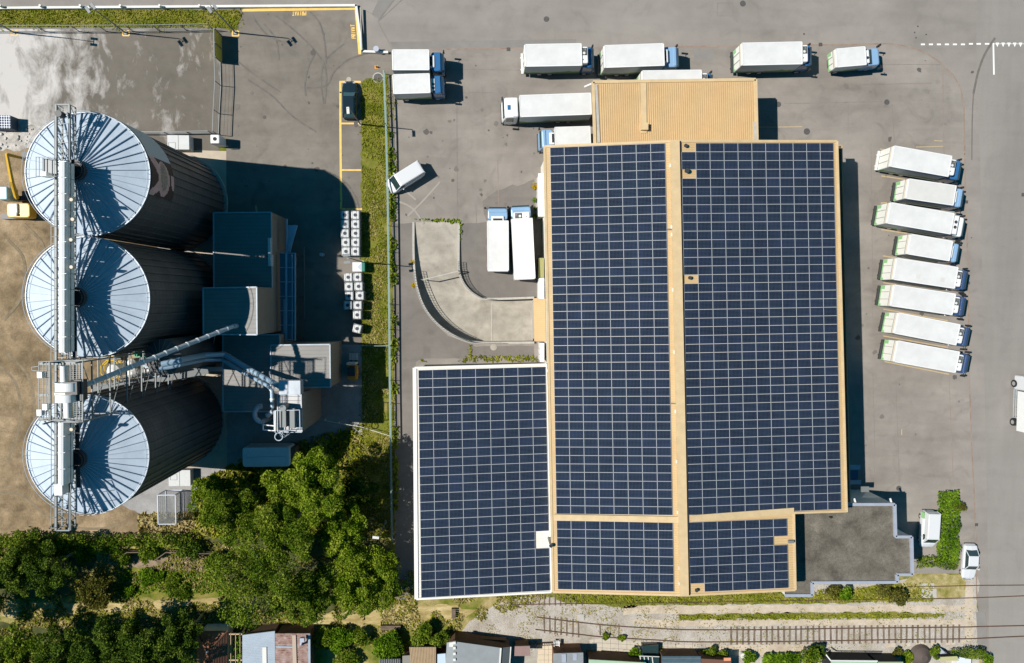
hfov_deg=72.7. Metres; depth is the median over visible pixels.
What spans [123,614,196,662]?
broadleaf tree
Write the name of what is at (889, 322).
rear door
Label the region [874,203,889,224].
rear door
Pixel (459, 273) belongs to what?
ramp wall
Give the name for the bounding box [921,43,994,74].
white road marking
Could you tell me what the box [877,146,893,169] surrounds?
rear door
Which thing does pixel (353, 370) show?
forklift
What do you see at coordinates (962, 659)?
white box shed
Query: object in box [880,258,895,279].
rear door
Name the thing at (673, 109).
loading hall
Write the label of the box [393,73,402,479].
asphalt crack
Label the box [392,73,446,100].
box lorry
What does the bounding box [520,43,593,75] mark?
box lorry
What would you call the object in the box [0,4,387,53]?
kerb wall
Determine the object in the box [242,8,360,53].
yellow border line
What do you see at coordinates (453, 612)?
timber stack
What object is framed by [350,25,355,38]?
painted word
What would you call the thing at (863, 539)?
office building
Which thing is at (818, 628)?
railway track
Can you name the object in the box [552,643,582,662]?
felt roof shed
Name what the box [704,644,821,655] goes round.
sand path
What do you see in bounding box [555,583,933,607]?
grass strip
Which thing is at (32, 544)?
broadleaf tree
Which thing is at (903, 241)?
rear door
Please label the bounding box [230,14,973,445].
oil spots
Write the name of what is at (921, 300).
box lorry
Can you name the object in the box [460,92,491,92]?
asphalt crack
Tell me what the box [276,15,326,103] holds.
tyre track
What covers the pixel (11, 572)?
broadleaf tree
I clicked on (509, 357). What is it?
yard edge weeds
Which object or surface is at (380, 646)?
shrub
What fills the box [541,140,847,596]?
warehouse
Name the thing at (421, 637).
shrub
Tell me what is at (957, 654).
hedge
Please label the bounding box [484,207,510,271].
box lorry
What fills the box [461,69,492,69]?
asphalt crack
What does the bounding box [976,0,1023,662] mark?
side road wear
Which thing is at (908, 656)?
shrub
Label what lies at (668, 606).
ballast dry weeds
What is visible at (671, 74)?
box lorry
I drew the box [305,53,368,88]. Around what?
tyre track
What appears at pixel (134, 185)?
grain silo
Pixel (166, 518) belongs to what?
steel cage
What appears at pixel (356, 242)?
tote container
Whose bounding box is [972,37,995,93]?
skid mark
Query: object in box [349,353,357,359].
pallet
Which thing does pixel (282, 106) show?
tyre track
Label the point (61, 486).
chain conveyor
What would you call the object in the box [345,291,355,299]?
tote container
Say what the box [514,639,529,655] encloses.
corrugated lean to
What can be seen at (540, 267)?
dock bay
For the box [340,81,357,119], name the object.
car
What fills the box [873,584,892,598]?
shrub
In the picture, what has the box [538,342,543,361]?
dock bay
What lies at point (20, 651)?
broadleaf tree
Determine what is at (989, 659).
shrub
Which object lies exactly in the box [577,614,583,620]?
drain slab
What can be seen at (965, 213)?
kerb
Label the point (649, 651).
glasshouse
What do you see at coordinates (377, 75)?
manhole cover
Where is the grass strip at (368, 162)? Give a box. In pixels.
[360,74,394,537]
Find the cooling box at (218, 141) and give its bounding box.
[210,135,227,146]
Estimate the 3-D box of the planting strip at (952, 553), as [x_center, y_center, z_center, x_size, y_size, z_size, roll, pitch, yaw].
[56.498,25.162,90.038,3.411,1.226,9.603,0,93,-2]
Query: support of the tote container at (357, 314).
on the yard at (280, 139)
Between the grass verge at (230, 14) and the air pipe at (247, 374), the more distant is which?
the grass verge at (230, 14)
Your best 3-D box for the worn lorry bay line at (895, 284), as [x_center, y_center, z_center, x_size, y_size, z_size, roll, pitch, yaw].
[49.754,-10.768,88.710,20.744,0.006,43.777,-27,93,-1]
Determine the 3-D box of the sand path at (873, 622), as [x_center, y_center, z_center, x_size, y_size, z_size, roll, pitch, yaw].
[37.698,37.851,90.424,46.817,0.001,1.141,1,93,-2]
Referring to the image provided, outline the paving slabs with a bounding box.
[589,638,699,652]
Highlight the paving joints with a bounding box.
[592,639,692,651]
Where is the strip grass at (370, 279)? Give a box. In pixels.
[361,77,395,538]
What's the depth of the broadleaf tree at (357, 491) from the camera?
82.48 m
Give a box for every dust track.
[394,199,424,223]
[408,181,440,215]
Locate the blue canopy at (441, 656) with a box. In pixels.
[437,646,445,662]
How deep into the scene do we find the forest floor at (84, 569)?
86.26 m
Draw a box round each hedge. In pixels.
[0,532,191,548]
[35,539,122,554]
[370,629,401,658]
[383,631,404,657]
[949,648,965,656]
[959,648,986,659]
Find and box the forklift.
[346,354,358,381]
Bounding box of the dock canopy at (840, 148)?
[838,145,850,501]
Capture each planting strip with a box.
[915,555,959,569]
[936,489,961,562]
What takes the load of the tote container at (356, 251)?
on the yard at (280, 139)
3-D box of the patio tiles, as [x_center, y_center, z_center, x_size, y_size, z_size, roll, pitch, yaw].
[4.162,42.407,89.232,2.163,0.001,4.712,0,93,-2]
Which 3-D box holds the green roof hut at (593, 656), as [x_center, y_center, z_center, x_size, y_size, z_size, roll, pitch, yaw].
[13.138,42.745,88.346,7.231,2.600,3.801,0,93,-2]
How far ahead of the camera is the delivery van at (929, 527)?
88.94 m
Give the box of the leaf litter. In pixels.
[102,554,210,572]
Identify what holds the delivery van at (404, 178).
on the lorry yard at (926, 102)
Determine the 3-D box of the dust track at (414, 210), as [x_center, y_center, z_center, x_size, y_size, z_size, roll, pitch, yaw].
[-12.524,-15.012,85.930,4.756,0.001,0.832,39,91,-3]
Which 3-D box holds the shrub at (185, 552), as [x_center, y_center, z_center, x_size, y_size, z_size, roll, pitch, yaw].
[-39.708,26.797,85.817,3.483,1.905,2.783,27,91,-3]
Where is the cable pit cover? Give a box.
[920,583,936,597]
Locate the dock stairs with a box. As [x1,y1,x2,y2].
[850,465,860,483]
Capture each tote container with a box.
[340,211,350,219]
[340,220,350,228]
[341,229,350,237]
[341,238,350,246]
[342,247,351,256]
[343,301,352,309]
[344,273,352,281]
[344,282,353,290]
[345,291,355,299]
[351,211,361,220]
[351,220,361,229]
[351,229,361,238]
[351,238,361,247]
[351,247,361,256]
[352,323,363,333]
[353,273,363,281]
[353,301,363,309]
[353,310,362,318]
[354,282,364,290]
[355,291,365,299]
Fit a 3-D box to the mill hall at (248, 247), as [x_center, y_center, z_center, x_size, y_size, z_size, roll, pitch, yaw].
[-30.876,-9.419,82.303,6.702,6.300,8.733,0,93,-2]
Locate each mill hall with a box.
[213,212,285,287]
[222,332,293,411]
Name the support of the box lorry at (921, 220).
on the lorry yard at (926, 102)
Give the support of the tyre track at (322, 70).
on the yard at (280, 139)
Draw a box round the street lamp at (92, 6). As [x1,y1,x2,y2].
[84,3,127,34]
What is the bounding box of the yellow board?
[213,28,222,63]
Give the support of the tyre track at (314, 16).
on the yard at (280, 139)
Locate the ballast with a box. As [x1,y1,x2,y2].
[461,576,979,662]
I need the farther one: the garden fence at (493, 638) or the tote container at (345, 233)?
the garden fence at (493, 638)
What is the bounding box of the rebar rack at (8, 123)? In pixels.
[0,115,17,130]
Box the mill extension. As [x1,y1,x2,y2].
[270,341,341,387]
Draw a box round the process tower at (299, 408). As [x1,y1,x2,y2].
[252,379,321,440]
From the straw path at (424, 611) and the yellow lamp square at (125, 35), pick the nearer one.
the yellow lamp square at (125, 35)
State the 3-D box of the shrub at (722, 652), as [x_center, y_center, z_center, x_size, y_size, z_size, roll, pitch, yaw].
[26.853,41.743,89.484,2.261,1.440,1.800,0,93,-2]
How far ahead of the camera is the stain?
86.46 m
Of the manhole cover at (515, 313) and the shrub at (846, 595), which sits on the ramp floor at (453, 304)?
the manhole cover at (515, 313)
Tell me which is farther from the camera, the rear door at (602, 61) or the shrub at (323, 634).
the shrub at (323, 634)
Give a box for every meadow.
[0,537,554,662]
[110,567,221,599]
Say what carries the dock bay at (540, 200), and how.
on the lorry yard at (926, 102)
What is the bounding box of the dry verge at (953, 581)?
[900,573,965,602]
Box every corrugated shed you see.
[242,622,279,662]
[275,624,314,662]
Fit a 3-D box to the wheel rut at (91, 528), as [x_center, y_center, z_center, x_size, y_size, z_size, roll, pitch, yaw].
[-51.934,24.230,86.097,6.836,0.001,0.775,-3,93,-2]
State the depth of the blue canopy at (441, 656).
86.66 m
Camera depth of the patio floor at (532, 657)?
89.12 m
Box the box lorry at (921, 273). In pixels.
[877,258,967,293]
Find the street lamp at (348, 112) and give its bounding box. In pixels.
[346,107,361,125]
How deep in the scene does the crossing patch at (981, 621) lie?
91.47 m
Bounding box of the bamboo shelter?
[409,641,435,662]
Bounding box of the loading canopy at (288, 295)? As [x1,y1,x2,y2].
[279,219,303,340]
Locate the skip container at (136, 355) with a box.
[134,351,144,356]
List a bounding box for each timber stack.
[381,624,400,629]
[452,607,455,618]
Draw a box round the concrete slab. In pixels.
[182,150,226,468]
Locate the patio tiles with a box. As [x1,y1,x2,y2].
[537,644,551,662]
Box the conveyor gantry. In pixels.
[51,104,80,530]
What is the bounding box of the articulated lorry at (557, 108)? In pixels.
[500,93,591,125]
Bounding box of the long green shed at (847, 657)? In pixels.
[822,652,877,662]
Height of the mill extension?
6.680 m
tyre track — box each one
[236,59,279,91]
[248,79,315,131]
[251,15,295,44]
[263,23,278,59]
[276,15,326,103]
[304,52,315,95]
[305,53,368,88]
[310,11,326,63]
[320,43,343,103]
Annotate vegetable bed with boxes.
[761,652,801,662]
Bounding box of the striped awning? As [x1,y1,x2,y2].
[379,652,401,662]
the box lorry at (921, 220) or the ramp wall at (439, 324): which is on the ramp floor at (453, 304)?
the ramp wall at (439, 324)
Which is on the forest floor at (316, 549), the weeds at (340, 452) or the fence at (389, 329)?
the weeds at (340, 452)
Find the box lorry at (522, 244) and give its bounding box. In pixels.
[507,205,534,279]
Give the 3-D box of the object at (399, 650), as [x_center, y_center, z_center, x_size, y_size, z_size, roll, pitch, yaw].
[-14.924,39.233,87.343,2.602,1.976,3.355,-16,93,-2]
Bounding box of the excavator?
[0,152,36,219]
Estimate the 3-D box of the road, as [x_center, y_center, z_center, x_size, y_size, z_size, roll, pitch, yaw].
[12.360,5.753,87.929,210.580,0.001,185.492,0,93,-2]
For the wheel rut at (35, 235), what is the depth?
84.24 m
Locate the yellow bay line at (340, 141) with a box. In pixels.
[339,81,361,209]
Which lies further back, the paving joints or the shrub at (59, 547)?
the paving joints
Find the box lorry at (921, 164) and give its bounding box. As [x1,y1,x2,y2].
[874,145,961,184]
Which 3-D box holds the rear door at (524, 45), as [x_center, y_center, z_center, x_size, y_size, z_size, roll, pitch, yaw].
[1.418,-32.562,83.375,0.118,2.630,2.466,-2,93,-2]
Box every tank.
[107,363,127,376]
[127,357,144,364]
[127,366,151,377]
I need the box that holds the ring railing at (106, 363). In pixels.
[101,359,120,379]
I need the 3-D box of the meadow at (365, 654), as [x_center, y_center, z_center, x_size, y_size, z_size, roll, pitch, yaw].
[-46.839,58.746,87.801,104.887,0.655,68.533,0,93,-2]
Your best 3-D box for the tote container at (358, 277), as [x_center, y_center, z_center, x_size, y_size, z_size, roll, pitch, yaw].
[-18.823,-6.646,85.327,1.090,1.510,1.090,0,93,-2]
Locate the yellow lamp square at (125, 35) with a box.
[10,30,238,35]
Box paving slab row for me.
[886,640,965,646]
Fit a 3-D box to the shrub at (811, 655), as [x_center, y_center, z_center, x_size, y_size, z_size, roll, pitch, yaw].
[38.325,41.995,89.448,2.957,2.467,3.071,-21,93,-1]
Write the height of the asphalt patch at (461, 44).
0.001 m
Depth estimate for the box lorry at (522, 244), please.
82.88 m
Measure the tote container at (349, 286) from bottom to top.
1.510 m
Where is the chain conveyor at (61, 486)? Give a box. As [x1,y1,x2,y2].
[54,161,73,494]
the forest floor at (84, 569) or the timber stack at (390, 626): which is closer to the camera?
the forest floor at (84, 569)
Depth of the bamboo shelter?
86.32 m
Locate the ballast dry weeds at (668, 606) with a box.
[461,600,680,645]
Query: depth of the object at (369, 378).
86.61 m
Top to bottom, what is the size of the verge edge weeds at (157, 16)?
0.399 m
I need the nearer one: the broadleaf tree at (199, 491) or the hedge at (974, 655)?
the broadleaf tree at (199, 491)
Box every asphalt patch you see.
[372,0,392,19]
[390,39,575,48]
[694,50,713,60]
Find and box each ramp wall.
[412,222,533,343]
[457,223,533,299]
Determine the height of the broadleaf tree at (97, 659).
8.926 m
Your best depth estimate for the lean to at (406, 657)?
86.48 m
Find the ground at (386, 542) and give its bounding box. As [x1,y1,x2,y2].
[4,6,981,662]
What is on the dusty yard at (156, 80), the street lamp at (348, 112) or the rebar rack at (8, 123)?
the rebar rack at (8, 123)
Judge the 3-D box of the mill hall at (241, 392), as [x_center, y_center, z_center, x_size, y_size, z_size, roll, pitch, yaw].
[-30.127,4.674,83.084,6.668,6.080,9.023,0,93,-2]
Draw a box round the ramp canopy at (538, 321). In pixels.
[532,298,545,340]
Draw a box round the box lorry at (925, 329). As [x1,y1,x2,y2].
[878,312,970,349]
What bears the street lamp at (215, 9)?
on the yard at (280, 139)
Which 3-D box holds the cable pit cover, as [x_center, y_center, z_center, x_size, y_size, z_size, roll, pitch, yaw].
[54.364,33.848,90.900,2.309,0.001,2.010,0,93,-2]
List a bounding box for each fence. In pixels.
[0,23,212,31]
[141,131,211,133]
[212,57,220,134]
[340,345,390,345]
[383,70,392,541]
[449,634,506,640]
[529,641,553,646]
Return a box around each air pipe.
[158,357,274,409]
[161,352,278,388]
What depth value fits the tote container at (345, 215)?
84.25 m
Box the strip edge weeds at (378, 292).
[358,76,399,537]
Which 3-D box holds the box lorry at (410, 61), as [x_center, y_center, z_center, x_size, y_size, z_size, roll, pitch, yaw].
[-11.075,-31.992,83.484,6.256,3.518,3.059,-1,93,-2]
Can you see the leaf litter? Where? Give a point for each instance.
(135, 562)
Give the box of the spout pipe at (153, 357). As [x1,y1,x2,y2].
[87,324,238,386]
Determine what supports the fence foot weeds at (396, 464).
on the grass strip at (368, 162)
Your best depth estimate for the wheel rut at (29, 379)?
85.02 m
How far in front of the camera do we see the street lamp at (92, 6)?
77.16 m
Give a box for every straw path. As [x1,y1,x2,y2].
[0,597,243,618]
[290,602,474,625]
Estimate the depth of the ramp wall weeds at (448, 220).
86.08 m
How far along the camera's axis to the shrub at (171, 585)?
86.38 m
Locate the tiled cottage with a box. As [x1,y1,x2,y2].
[197,623,233,662]
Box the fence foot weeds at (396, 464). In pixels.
[387,132,399,511]
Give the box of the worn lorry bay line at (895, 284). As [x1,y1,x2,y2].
[787,126,948,434]
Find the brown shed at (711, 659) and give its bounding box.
[697,651,730,662]
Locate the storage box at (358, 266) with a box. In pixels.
[352,262,365,271]
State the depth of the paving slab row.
91.24 m
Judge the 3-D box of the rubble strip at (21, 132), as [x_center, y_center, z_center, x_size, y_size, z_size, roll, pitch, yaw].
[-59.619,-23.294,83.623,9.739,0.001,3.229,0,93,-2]
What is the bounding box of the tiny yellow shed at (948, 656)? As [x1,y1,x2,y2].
[936,650,958,660]
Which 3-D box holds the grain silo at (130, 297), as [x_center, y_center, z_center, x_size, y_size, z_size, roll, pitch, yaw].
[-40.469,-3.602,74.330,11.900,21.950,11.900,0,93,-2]
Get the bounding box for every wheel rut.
[0,365,21,459]
[0,491,79,520]
[3,239,25,319]
[5,351,35,463]
[15,223,44,303]
[64,523,119,529]
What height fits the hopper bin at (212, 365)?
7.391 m
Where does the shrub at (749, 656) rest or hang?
on the ballast
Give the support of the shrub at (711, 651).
on the ballast
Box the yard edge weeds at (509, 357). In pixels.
[420,354,537,362]
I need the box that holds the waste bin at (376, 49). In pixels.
[373,46,379,53]
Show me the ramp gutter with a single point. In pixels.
(491, 319)
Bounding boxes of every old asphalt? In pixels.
[395,223,533,599]
[460,222,536,297]
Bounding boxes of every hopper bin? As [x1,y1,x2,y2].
[145,334,221,374]
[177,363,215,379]
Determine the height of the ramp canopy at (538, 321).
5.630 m
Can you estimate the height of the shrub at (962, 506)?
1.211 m
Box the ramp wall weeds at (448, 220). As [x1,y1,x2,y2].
[414,218,462,234]
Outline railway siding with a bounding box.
[511,585,1023,605]
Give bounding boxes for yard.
[0,8,393,435]
[0,29,221,150]
[227,346,361,466]
[394,44,974,599]
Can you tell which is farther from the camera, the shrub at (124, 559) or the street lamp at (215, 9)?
the shrub at (124, 559)
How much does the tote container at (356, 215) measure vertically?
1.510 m
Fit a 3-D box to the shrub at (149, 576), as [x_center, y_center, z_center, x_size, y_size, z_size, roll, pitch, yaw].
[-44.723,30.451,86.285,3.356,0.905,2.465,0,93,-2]
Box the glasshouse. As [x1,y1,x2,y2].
[639,642,658,662]
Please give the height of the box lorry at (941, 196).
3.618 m
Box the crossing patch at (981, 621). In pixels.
[976,612,986,644]
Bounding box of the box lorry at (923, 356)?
[878,339,969,376]
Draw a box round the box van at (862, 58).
[827,44,882,73]
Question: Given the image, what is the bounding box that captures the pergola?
[228,615,250,662]
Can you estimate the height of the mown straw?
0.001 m
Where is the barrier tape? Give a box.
[324,419,388,435]
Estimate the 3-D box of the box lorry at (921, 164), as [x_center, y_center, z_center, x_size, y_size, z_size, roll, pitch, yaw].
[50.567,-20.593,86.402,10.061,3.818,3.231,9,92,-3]
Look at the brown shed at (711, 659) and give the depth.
87.89 m
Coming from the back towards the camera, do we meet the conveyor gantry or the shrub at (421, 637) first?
the shrub at (421, 637)
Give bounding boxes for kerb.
[429,43,977,599]
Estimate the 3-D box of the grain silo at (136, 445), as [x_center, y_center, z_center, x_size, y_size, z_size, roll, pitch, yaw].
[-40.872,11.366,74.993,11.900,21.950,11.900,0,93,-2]
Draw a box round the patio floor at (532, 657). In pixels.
[515,651,537,662]
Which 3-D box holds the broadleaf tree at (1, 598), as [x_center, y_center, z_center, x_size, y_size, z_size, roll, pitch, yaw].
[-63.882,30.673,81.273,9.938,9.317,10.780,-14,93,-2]
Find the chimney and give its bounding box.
[547,536,552,547]
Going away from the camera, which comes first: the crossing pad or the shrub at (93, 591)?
the shrub at (93, 591)
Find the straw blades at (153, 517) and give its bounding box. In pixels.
[136,510,199,539]
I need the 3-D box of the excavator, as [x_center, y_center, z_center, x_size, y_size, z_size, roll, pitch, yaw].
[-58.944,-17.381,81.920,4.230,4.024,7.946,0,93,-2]
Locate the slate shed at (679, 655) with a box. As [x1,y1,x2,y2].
[658,648,700,662]
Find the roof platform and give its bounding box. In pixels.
[36,157,56,177]
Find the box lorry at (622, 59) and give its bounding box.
[597,43,678,76]
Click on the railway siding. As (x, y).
(549, 604)
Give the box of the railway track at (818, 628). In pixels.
[535,615,1023,644]
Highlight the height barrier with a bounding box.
[421,270,458,279]
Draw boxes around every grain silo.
[21,111,227,251]
[22,236,212,358]
[22,376,225,515]
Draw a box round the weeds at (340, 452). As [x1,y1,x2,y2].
[190,424,362,540]
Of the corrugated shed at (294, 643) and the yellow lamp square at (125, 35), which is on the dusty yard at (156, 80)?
the yellow lamp square at (125, 35)
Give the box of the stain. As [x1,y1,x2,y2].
[483,179,537,281]
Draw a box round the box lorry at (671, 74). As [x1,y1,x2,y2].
[634,70,712,79]
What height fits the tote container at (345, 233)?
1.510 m
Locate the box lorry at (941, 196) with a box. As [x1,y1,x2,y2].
[890,178,963,211]
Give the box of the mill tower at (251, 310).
[202,287,280,334]
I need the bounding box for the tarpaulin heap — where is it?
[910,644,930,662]
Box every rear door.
[523,45,524,72]
[600,46,604,73]
[733,44,741,71]
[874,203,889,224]
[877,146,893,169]
[878,285,893,305]
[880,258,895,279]
[881,313,897,332]
[881,340,896,360]
[893,179,907,200]
[895,235,909,254]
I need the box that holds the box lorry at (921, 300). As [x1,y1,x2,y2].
[875,285,965,319]
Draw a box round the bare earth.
[0,148,196,541]
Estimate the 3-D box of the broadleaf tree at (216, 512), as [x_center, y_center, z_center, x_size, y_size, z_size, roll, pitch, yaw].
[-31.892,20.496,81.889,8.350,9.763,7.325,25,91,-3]
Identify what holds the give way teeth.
on the side road wear
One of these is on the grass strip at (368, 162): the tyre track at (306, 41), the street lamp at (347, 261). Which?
the street lamp at (347, 261)
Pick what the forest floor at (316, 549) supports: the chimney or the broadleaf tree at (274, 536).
the broadleaf tree at (274, 536)
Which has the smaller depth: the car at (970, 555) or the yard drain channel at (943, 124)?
the yard drain channel at (943, 124)
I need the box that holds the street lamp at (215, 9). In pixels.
[206,2,236,33]
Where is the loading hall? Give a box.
[584,78,758,142]
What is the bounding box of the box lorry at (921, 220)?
[871,202,965,241]
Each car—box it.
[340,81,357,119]
[959,543,979,578]
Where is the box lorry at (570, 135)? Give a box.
[537,126,590,153]
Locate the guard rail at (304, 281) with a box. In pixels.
[303,247,304,318]
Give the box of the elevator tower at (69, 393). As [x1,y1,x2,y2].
[32,350,191,424]
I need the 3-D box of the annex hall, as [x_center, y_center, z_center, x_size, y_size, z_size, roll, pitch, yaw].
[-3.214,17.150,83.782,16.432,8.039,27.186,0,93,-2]
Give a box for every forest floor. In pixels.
[0,540,96,599]
[0,606,280,662]
[201,440,399,614]
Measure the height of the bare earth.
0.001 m
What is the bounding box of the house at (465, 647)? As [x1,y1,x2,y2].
[446,631,510,662]
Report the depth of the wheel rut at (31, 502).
85.67 m
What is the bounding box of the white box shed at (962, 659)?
[952,654,970,662]
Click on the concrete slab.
(216, 162)
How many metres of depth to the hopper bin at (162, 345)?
72.38 m
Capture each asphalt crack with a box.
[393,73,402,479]
[457,188,457,223]
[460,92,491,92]
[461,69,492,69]
[902,64,939,64]
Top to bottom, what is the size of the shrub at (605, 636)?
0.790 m
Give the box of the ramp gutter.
[491,301,492,340]
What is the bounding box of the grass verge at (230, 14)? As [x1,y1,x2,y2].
[0,9,240,29]
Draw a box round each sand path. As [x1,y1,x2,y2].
[623,604,975,614]
[624,618,976,626]
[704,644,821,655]
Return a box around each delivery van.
[388,160,425,193]
[917,509,940,546]
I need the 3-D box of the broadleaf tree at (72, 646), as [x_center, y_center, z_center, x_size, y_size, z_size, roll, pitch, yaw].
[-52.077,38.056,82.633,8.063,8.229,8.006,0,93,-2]
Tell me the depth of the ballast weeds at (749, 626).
90.18 m
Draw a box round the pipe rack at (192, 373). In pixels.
[93,364,208,391]
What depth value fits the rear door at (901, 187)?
86.04 m
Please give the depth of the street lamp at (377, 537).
82.97 m
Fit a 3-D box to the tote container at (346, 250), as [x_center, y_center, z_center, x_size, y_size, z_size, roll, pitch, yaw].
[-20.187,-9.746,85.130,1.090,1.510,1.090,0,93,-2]
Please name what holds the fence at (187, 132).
on the dusty yard at (156, 80)
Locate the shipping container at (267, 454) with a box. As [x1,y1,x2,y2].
[242,443,298,466]
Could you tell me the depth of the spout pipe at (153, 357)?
66.86 m
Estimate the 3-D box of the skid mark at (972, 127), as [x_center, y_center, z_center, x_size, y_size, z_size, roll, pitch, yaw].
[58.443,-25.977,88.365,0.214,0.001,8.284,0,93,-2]
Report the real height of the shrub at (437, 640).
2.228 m
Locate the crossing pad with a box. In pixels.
[965,586,973,640]
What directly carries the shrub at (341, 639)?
on the meadow at (365, 654)
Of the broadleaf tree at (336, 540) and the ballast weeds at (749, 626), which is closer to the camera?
the broadleaf tree at (336, 540)
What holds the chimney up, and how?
on the annex hall
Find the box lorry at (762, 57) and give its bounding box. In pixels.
[730,41,811,74]
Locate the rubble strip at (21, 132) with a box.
[0,124,44,150]
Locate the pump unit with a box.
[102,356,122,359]
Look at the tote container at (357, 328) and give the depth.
84.94 m
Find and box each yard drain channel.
[943,110,943,139]
[949,381,953,485]
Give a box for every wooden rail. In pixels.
[119,549,138,557]
[155,549,176,559]
[185,551,210,561]
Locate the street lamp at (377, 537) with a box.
[372,520,386,538]
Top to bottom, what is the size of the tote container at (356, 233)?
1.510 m
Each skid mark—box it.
[971,94,973,159]
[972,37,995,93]
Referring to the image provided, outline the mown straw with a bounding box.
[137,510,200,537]
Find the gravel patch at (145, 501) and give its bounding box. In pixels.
[123,467,224,513]
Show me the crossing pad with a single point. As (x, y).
(968, 594)
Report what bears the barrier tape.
on the plant yard at (340, 400)
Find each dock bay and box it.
[537,173,543,218]
[537,258,543,278]
[537,278,543,298]
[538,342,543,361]
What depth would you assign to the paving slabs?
89.55 m
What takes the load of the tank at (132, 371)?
on the bare earth
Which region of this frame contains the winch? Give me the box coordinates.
[55,110,65,118]
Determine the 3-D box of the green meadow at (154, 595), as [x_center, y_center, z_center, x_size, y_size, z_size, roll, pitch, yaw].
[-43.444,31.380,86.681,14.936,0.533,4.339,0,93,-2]
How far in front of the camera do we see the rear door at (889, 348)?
86.76 m
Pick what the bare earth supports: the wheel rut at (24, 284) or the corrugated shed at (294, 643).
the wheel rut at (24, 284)
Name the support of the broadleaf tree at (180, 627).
on the forest floor at (145, 620)
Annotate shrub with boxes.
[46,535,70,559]
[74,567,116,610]
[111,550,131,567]
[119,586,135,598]
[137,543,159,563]
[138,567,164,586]
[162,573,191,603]
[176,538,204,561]
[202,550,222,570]
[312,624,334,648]
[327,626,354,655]
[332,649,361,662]
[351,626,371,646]
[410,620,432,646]
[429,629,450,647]
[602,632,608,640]
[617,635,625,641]
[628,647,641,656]
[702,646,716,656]
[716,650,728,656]
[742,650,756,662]
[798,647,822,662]
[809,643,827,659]
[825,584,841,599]
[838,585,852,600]
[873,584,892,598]
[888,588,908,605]
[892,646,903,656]
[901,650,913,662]
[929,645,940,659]
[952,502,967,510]
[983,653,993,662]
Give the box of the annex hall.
[413,362,551,599]
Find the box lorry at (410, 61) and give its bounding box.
[392,49,445,77]
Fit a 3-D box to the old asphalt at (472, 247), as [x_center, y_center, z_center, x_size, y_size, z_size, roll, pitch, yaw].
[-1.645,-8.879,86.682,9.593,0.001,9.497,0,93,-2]
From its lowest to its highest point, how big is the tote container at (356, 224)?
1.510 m
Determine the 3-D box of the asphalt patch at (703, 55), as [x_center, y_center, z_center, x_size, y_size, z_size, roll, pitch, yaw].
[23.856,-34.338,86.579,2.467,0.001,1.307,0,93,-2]
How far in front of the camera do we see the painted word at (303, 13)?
84.32 m
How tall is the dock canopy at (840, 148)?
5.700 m
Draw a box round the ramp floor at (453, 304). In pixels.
[415,222,532,340]
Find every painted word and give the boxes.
[292,11,305,15]
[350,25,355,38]
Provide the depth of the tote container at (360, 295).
84.77 m
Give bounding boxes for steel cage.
[157,490,183,524]
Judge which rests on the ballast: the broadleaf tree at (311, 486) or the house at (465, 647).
the house at (465, 647)
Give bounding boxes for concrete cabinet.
[167,135,193,151]
[169,468,193,485]
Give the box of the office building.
[782,486,913,596]
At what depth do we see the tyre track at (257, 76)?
84.46 m
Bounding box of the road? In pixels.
[0,0,988,662]
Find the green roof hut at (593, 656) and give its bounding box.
[587,650,645,662]
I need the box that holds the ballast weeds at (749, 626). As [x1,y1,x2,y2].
[480,606,971,655]
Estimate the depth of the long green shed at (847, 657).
89.34 m
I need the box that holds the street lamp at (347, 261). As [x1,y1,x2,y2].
[343,254,364,263]
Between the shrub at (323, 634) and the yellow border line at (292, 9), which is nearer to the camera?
the yellow border line at (292, 9)
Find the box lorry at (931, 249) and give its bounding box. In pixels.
[892,234,959,266]
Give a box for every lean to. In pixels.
[402,649,410,662]
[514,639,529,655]
[868,653,902,662]
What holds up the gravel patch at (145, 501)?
on the bare earth
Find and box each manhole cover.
[373,72,382,82]
[490,344,496,349]
[512,310,519,317]
[804,128,809,134]
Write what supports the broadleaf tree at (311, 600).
on the forest floor at (316, 549)
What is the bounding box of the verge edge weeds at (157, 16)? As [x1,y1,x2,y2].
[0,8,243,32]
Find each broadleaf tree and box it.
[0,545,37,597]
[0,595,3,615]
[0,622,53,662]
[8,526,43,559]
[19,539,77,598]
[30,624,98,662]
[81,651,154,662]
[83,614,154,662]
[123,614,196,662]
[166,608,204,648]
[186,475,231,513]
[197,474,265,546]
[203,524,306,628]
[245,495,314,564]
[258,445,345,527]
[273,565,332,627]
[314,503,367,559]
[320,538,402,619]
[337,475,380,516]
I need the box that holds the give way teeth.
[996,43,1021,46]
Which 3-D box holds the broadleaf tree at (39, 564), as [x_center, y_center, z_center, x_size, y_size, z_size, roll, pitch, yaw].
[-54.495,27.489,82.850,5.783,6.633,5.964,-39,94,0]
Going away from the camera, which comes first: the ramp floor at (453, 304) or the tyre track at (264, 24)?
the tyre track at (264, 24)
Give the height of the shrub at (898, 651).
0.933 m
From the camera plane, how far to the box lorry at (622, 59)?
82.56 m

